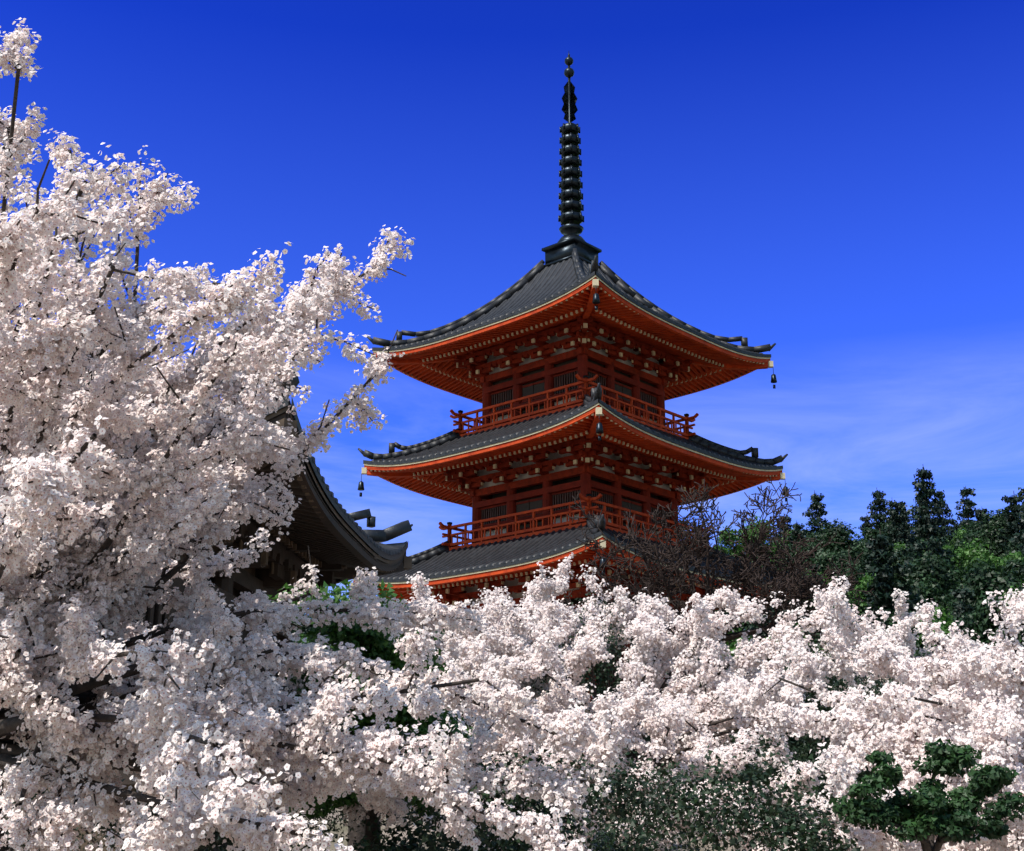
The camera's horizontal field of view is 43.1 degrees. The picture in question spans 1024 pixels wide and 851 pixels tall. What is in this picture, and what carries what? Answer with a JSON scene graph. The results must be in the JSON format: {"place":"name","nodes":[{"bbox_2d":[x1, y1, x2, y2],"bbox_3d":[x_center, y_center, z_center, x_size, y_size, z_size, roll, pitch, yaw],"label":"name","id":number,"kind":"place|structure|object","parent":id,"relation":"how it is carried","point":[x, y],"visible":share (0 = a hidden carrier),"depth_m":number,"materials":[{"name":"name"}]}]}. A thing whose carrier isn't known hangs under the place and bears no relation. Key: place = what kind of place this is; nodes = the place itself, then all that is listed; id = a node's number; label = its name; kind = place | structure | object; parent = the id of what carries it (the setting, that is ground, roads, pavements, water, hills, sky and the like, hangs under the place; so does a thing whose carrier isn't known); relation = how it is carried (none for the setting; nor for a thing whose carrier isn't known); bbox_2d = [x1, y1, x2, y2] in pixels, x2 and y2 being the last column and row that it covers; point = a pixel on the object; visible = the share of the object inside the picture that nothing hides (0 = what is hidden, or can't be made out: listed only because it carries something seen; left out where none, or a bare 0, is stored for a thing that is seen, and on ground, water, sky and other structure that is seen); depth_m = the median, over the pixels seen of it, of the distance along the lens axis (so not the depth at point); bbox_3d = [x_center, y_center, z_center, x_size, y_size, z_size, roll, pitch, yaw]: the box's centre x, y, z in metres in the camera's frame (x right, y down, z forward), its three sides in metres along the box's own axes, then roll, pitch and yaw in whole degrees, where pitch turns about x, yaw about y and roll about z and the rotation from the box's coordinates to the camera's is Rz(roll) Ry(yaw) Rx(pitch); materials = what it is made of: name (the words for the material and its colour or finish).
{"place":"outdoors","nodes":[
{"label":"outdoors","id":0,"kind":"place"},
{"bbox_2d":[277,612,469,850],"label":"pine tree","id":1,"kind":"object","parent":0,"point":[383,648],"depth_m":9.24,"materials":[{"name":"green plant"}]},
{"bbox_2d":[0,0,1023,614],"label":"sky","id":2,"kind":"structure","parent":0,"point":[838,185],"materials":[{"name":"blue"}]},
{"bbox_2d":[285,762,871,850],"bbox_3d":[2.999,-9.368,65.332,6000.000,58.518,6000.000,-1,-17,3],"label":"bush","id":3,"kind":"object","parent":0,"point":[332,846],"depth_m":31.96,"materials":[{"name":"plant"}]},
{"bbox_2d":[0,340,412,850],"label":"temple hall","id":4,"kind":"structure","parent":3,"relation":"on","point":[333,535],"depth_m":20.16,"materials":[{"name":"grey wood"}]},
{"bbox_2d":[291,618,310,641],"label":"hill broadleaf tree","id":5,"kind":"object","parent":3,"relation":"on","point":[303,628],"visible":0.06,"depth_m":225.94,"materials":[{"name":"green plant"}]},
{"bbox_2d":[302,617,312,643],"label":"conifer tree","id":6,"kind":"object","parent":3,"relation":"on","point":[307,627],"visible":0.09,"depth_m":218.07,"materials":[{"name":"green plant"}]},
{"bbox_2d":[294,628,327,643],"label":"tree","id":7,"kind":"object","parent":3,"relation":"on","point":[306,639],"visible":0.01,"depth_m":148.96,"materials":[{"name":"green plant"}]},
{"bbox_2d":[0,17,633,850],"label":"cherry tree","id":8,"kind":"object","parent":3,"relation":"on","point":[194,813],"depth_m":7.05,"materials":[{"name":"white plant"}]},
{"bbox_2d":[267,579,474,850],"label":"pine tree","id":9,"kind":"object","parent":3,"relation":"on","point":[338,596],"depth_m":13.18,"materials":[{"name":"plant"}]},
{"bbox_2d":[1,726,860,850],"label":"shrub","id":10,"kind":"object","parent":3,"relation":"on","point":[431,840],"visible":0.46,"depth_m":9.26,"materials":[{"name":"green plant"}]},
{"bbox_2d":[388,552,667,828],"bbox_3d":[-0.124,6.710,28.862,7.208,7.276,5.030,-1,-17,3],"label":"cherry tree","id":11,"kind":"object","parent":3,"relation":"on","point":[543,590],"depth_m":28.30,"materials":[{"name":"white plant"}]},
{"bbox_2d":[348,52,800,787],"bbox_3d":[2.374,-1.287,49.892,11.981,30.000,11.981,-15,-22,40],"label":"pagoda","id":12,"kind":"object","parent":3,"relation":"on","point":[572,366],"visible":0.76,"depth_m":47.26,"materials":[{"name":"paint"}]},
{"bbox_2d":[281,591,967,850],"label":"hedge shrub","id":13,"kind":"object","parent":3,"relation":"on","point":[832,681],"visible":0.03,"depth_m":27.28,"materials":[{"name":"green plant"}]},
{"bbox_2d":[384,572,906,850],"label":"cherry tree","id":14,"kind":"object","parent":3,"relation":"on","point":[634,700],"depth_m":16.92,"materials":[{"name":"white plant"}]},
{"bbox_2d":[562,476,876,786],"bbox_3d":[5.504,5.500,35.721,7.368,8.986,6.099,11,-20,-33],"label":"bare tree","id":15,"kind":"object","parent":3,"relation":"on","point":[749,580],"visible":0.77,"depth_m":35.90,"materials":[{"name":"brown plant"}]},
{"bbox_2d":[717,628,742,668],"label":"tree","id":16,"kind":"object","parent":3,"relation":"on","point":[733,639],"visible":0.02,"depth_m":102.22,"materials":[{"name":"green plant"}]},
{"bbox_2d":[724,610,755,638],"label":"hill broadleaf tree","id":17,"kind":"object","parent":3,"relation":"on","point":[743,624],"visible":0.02,"depth_m":106.44,"materials":[{"name":"green plant"}]},
{"bbox_2d":[715,515,776,567],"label":"broadleaf tree","id":18,"kind":"object","parent":3,"relation":"on","point":[725,544],"visible":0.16,"depth_m":151.59,"materials":[{"name":"green plant"}]},
{"bbox_2d":[721,636,773,777],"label":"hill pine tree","id":19,"kind":"object","parent":3,"relation":"on","point":[732,647],"visible":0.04,"depth_m":84.72,"materials":[{"name":"green plant"}]},
{"bbox_2d":[741,607,772,640],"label":"conifer tree","id":20,"kind":"object","parent":3,"relation":"on","point":[763,633],"visible":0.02,"depth_m":94.56,"materials":[{"name":"green plant"}]},
{"bbox_2d":[738,615,777,638],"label":"hill broadleaf tree","id":21,"kind":"object","parent":3,"relation":"on","point":[756,633],"depth_m":100.71,"materials":[{"name":"green plant"}]},
{"bbox_2d":[738,712,819,761],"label":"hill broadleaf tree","id":22,"kind":"object","parent":3,"relation":"on","point":[794,744],"visible":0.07,"depth_m":78.75,"materials":[{"name":"green plant"}]},
{"bbox_2d":[771,515,792,545],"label":"conifer tree","id":23,"kind":"object","parent":3,"relation":"on","point":[789,521],"visible":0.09,"depth_m":156.28,"materials":[{"name":"green plant"}]},
{"bbox_2d":[769,528,804,549],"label":"tree","id":24,"kind":"object","parent":3,"relation":"on","point":[785,539],"visible":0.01,"depth_m":152.12,"materials":[{"name":"green plant"}]},
{"bbox_2d":[764,595,810,636],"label":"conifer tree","id":25,"kind":"object","parent":3,"relation":"on","point":[785,617],"visible":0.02,"depth_m":93.10,"materials":[{"name":"green plant"}]},
{"bbox_2d":[757,701,825,778],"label":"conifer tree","id":26,"kind":"object","parent":3,"relation":"on","point":[795,741],"visible":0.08,"depth_m":78.97,"materials":[{"name":"green plant"}]},
{"bbox_2d":[762,543,827,572],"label":"hill broadleaf tree","id":27,"kind":"object","parent":3,"relation":"on","point":[802,563],"visible":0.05,"depth_m":135.94,"materials":[{"name":"green plant"}]},
{"bbox_2d":[786,520,806,553],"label":"conifer tree","id":28,"kind":"object","parent":3,"relation":"on","point":[797,528],"visible":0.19,"depth_m":145.31,"materials":[{"name":"green plant"}]},
{"bbox_2d":[765,623,829,736],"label":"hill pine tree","id":29,"kind":"object","parent":3,"relation":"on","point":[809,643],"depth_m":83.40,"materials":[{"name":"green plant"}]},
{"bbox_2d":[753,569,866,642],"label":"hill broadleaf tree","id":30,"kind":"object","parent":3,"relation":"on","point":[811,600],"visible":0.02,"depth_m":103.50,"materials":[{"name":"green plant"}]},
{"bbox_2d":[804,531,818,542],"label":"hill broadleaf tree","id":31,"kind":"object","parent":3,"relation":"on","point":[811,535],"visible":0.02,"depth_m":152.12,"materials":[{"name":"green plant"}]},
{"bbox_2d":[802,490,828,535],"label":"conifer tree","id":32,"kind":"object","parent":3,"relation":"on","point":[816,505],"visible":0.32,"depth_m":158.88,"materials":[{"name":"green plant"}]},
{"bbox_2d":[808,561,827,590],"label":"conifer tree","id":33,"kind":"object","parent":3,"relation":"on","point":[816,568],"visible":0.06,"depth_m":127.11,"materials":[{"name":"green plant"}]},
{"bbox_2d":[806,570,838,591],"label":"tree","id":34,"kind":"object","parent":3,"relation":"on","point":[823,577],"depth_m":130.87,"materials":[{"name":"green plant"}]},
{"bbox_2d":[794,528,852,561],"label":"hill broadleaf tree","id":35,"kind":"object","parent":3,"relation":"on","point":[809,546],"visible":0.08,"depth_m":138.35,"materials":[{"name":"green plant"}]},
{"bbox_2d":[794,518,877,579],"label":"hill broadleaf tree","id":36,"kind":"object","parent":3,"relation":"on","point":[826,552],"visible":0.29,"depth_m":138.11,"materials":[{"name":"green plant"}]},
{"bbox_2d":[827,551,854,590],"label":"hill broadleaf tree","id":37,"kind":"object","parent":3,"relation":"on","point":[838,562],"visible":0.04,"depth_m":134.09,"materials":[{"name":"green plant"}]},
{"bbox_2d":[810,620,875,681],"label":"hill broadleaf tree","id":38,"kind":"object","parent":3,"relation":"on","point":[817,633],"depth_m":85.93,"materials":[{"name":"green plant"}]},
{"bbox_2d":[830,558,868,585],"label":"hill broadleaf tree","id":39,"kind":"object","parent":3,"relation":"on","point":[858,576],"visible":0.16,"depth_m":131.39,"materials":[{"name":"green plant"}]},
{"bbox_2d":[833,570,889,631],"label":"tree","id":40,"kind":"object","parent":3,"relation":"on","point":[866,580],"visible":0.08,"depth_m":109.15,"materials":[{"name":"green plant"}]},
{"bbox_2d":[848,597,876,633],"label":"hill broadleaf tree","id":41,"kind":"object","parent":3,"relation":"on","point":[856,604],"visible":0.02,"depth_m":108.24,"materials":[{"name":"green plant"}]},
{"bbox_2d":[857,513,878,544],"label":"conifer tree","id":42,"kind":"object","parent":3,"relation":"on","point":[866,523],"visible":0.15,"depth_m":153.09,"materials":[{"name":"green plant"}]},
{"bbox_2d":[725,583,1023,850],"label":"cherry tree","id":43,"kind":"object","parent":3,"relation":"on","point":[985,708],"depth_m":11.03,"materials":[{"name":"white plant"}]},
{"bbox_2d":[863,547,891,591],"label":"conifer tree","id":44,"kind":"object","parent":3,"relation":"on","point":[869,560],"visible":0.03,"depth_m":133.23,"materials":[{"name":"green plant"}]},
{"bbox_2d":[866,487,889,532],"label":"conifer tree","id":45,"kind":"object","parent":3,"relation":"on","point":[879,501],"visible":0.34,"depth_m":156.18,"materials":[{"name":"green plant"}]},
{"bbox_2d":[859,527,898,551],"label":"hill broadleaf tree","id":46,"kind":"object","parent":3,"relation":"on","point":[868,534],"visible":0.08,"depth_m":147.36,"materials":[{"name":"green plant"}]},
{"bbox_2d":[855,528,926,648],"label":"conifer tree","id":47,"kind":"object","parent":3,"relation":"on","point":[882,570],"visible":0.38,"depth_m":91.13,"materials":[{"name":"green plant"}]},
{"bbox_2d":[761,588,1020,705],"bbox_3d":[10.024,7.092,32.839,7.461,6.007,3.212,-2,-17,7],"label":"cherry tree","id":48,"kind":"object","parent":3,"relation":"on","point":[905,638],"depth_m":33.41,"materials":[{"name":"white plant"}]},
{"bbox_2d":[879,542,910,563],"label":"tree","id":49,"kind":"object","parent":3,"relation":"on","point":[902,545],"visible":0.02,"depth_m":140.97,"materials":[{"name":"green plant"}]},
{"bbox_2d":[882,500,912,545],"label":"conifer tree","id":50,"kind":"object","parent":3,"relation":"on","point":[893,511],"visible":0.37,"depth_m":145.77,"materials":[{"name":"green plant"}]},
{"bbox_2d":[888,547,909,588],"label":"hill broadleaf tree","id":51,"kind":"object","parent":3,"relation":"on","point":[900,561],"visible":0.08,"depth_m":133.81,"materials":[{"name":"green plant"}]},
{"bbox_2d":[878,521,919,543],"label":"hill broadleaf tree","id":52,"kind":"object","parent":3,"relation":"on","point":[882,527],"depth_m":152.43,"materials":[{"name":"green plant"}]},
{"bbox_2d":[891,552,909,582],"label":"hill broadleaf tree","id":53,"kind":"object","parent":3,"relation":"on","point":[907,557],"visible":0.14,"depth_m":134.04,"materials":[{"name":"green plant"}]},
{"bbox_2d":[888,505,913,561],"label":"conifer tree","id":54,"kind":"object","parent":3,"relation":"on","point":[902,521],"visible":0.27,"depth_m":146.23,"materials":[{"name":"green plant"}]},
{"bbox_2d":[873,609,928,690],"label":"hill broadleaf tree","id":55,"kind":"object","parent":3,"relation":"on","point":[891,623],"visible":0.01,"depth_m":84.21,"materials":[{"name":"green plant"}]},
{"bbox_2d":[898,501,918,548],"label":"conifer tree","id":56,"kind":"object","parent":3,"relation":"on","point":[909,526],"visible":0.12,"depth_m":148.80,"materials":[{"name":"green plant"}]},
{"bbox_2d":[902,542,928,578],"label":"conifer tree","id":57,"kind":"object","parent":3,"relation":"on","point":[917,546],"visible":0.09,"depth_m":126.74,"materials":[{"name":"green plant"}]},
{"bbox_2d":[909,499,933,533],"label":"conifer tree","id":58,"kind":"object","parent":3,"relation":"on","point":[917,511],"visible":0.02,"depth_m":163.69,"materials":[{"name":"green plant"}]},
{"bbox_2d":[827,738,1023,850],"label":"pine tree","id":59,"kind":"object","parent":3,"relation":"on","point":[928,797],"depth_m":8.33,"materials":[{"name":"green plant"}]},
{"bbox_2d":[905,578,952,642],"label":"hill broadleaf tree","id":60,"kind":"object","parent":3,"relation":"on","point":[928,593],"visible":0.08,"depth_m":92.29,"materials":[{"name":"green plant"}]},
{"bbox_2d":[912,525,948,548],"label":"hill broadleaf tree","id":61,"kind":"object","parent":3,"relation":"on","point":[939,535],"visible":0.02,"depth_m":158.62,"materials":[{"name":"green plant"}]},
{"bbox_2d":[901,467,960,572],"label":"conifer tree","id":62,"kind":"object","parent":3,"relation":"on","point":[926,524],"visible":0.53,"depth_m":131.65,"materials":[{"name":"green plant"}]},
{"bbox_2d":[900,550,968,608],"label":"hill broadleaf tree","id":63,"kind":"object","parent":3,"relation":"on","point":[926,568],"visible":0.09,"depth_m":101.87,"materials":[{"name":"green plant"}]},
{"bbox_2d":[908,560,965,596],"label":"hill broadleaf tree","id":64,"kind":"object","parent":3,"relation":"on","point":[960,571],"visible":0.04,"depth_m":104.42,"materials":[{"name":"green plant"}]},
{"bbox_2d":[917,604,956,634],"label":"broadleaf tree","id":65,"kind":"object","parent":3,"relation":"on","point":[943,614],"visible":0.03,"depth_m":88.16,"materials":[{"name":"green plant"}]},
{"bbox_2d":[922,540,958,567],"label":"tree","id":66,"kind":"object","parent":3,"relation":"on","point":[946,547],"visible":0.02,"depth_m":138.90,"materials":[{"name":"green plant"}]},
{"bbox_2d":[916,614,970,648],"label":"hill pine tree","id":67,"kind":"object","parent":3,"relation":"on","point":[944,628],"visible":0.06,"depth_m":83.37,"materials":[{"name":"green plant"}]},
{"bbox_2d":[935,490,958,535],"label":"conifer tree","id":68,"kind":"object","parent":3,"relation":"on","point":[946,510],"visible":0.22,"depth_m":176.56,"materials":[{"name":"green plant"}]},
{"bbox_2d":[946,525,966,546],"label":"broadleaf tree","id":69,"kind":"object","parent":3,"relation":"on","point":[960,534],"visible":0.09,"depth_m":145.62,"materials":[{"name":"green plant"}]},
{"bbox_2d":[945,585,979,625],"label":"conifer tree","id":70,"kind":"object","parent":3,"relation":"on","point":[962,606],"visible":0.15,"depth_m":87.47,"materials":[{"name":"green plant"}]},
{"bbox_2d":[952,486,985,534],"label":"conifer tree","id":71,"kind":"object","parent":3,"relation":"on","point":[968,503],"visible":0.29,"depth_m":157.05,"materials":[{"name":"green plant"}]},
{"bbox_2d":[952,521,985,569],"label":"hill broadleaf tree","id":72,"kind":"object","parent":3,"relation":"on","point":[972,526],"visible":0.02,"depth_m":141.65,"materials":[{"name":"green plant"}]},
{"bbox_2d":[948,618,994,647],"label":"hill broadleaf tree","id":73,"kind":"object","parent":3,"relation":"on","point":[960,620],"depth_m":81.36,"materials":[{"name":"green plant"}]},
{"bbox_2d":[929,597,1023,644],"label":"hill broadleaf tree","id":74,"kind":"object","parent":3,"relation":"on","point":[982,624],"visible":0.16,"depth_m":79.48,"materials":[{"name":"green plant"}]},
{"bbox_2d":[940,558,1017,633],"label":"hill broadleaf tree","id":75,"kind":"object","parent":3,"relation":"on","point":[983,580],"visible":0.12,"depth_m":91.03,"materials":[{"name":"green plant"}]},
{"bbox_2d":[974,511,987,522],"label":"conifer tree","id":76,"kind":"object","parent":3,"relation":"on","point":[981,517],"visible":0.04,"depth_m":158.69,"materials":[{"name":"green plant"}]},
{"bbox_2d":[975,508,991,520],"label":"conifer tree","id":77,"kind":"object","parent":3,"relation":"on","point":[984,510],"visible":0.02,"depth_m":165.63,"materials":[{"name":"green plant"}]},
{"bbox_2d":[952,507,1019,562],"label":"hill broadleaf tree","id":78,"kind":"object","parent":3,"relation":"on","point":[995,523],"visible":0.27,"depth_m":124.97,"materials":[{"name":"green plant"}]},
{"bbox_2d":[951,537,1023,589],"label":"broadleaf tree","id":79,"kind":"object","parent":3,"relation":"on","point":[966,554],"visible":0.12,"depth_m":103.85,"materials":[{"name":"green plant"}]},
{"bbox_2d":[976,638,1014,661],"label":"hill broadleaf tree","id":80,"kind":"object","parent":3,"relation":"on","point":[988,642],"depth_m":78.59,"materials":[{"name":"green plant"}]},
{"bbox_2d":[989,540,1006,556],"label":"hill broadleaf tree","id":81,"kind":"object","parent":3,"relation":"on","point":[1000,553],"visible":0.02,"depth_m":123.77,"materials":[{"name":"green plant"}]},
{"bbox_2d":[989,491,1023,558],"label":"conifer tree","id":82,"kind":"object","parent":3,"relation":"on","point":[1013,501],"visible":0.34,"depth_m":121.33,"materials":[{"name":"green plant"}]},
{"bbox_2d":[995,579,1023,642],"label":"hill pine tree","id":83,"kind":"object","parent":3,"relation":"on","point":[1010,598],"visible":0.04,"depth_m":79.40,"materials":[{"name":"green plant"}]},
{"bbox_2d":[999,558,1023,590],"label":"hill broadleaf tree","id":84,"kind":"object","parent":3,"relation":"on","point":[1017,567],"visible":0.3,"depth_m":100.85,"materials":[{"name":"green plant"}]},
{"bbox_2d":[1002,541,1021,558],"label":"hill broadleaf tree","id":85,"kind":"object","parent":3,"relation":"on","point":[1011,549],"visible":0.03,"depth_m":115.85,"materials":[{"name":"green plant"}]},
{"bbox_2d":[1007,487,1023,558],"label":"conifer tree","id":86,"kind":"object","parent":3,"relation":"on","point":[1014,540],"visible":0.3,"depth_m":113.78,"materials":[{"name":"green plant"}]},
{"bbox_2d":[1015,563,1023,652],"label":"conifer tree","id":87,"kind":"object","parent":3,"relation":"on","point":[1020,590],"visible":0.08,"depth_m":76.15,"materials":[{"name":"green plant"}]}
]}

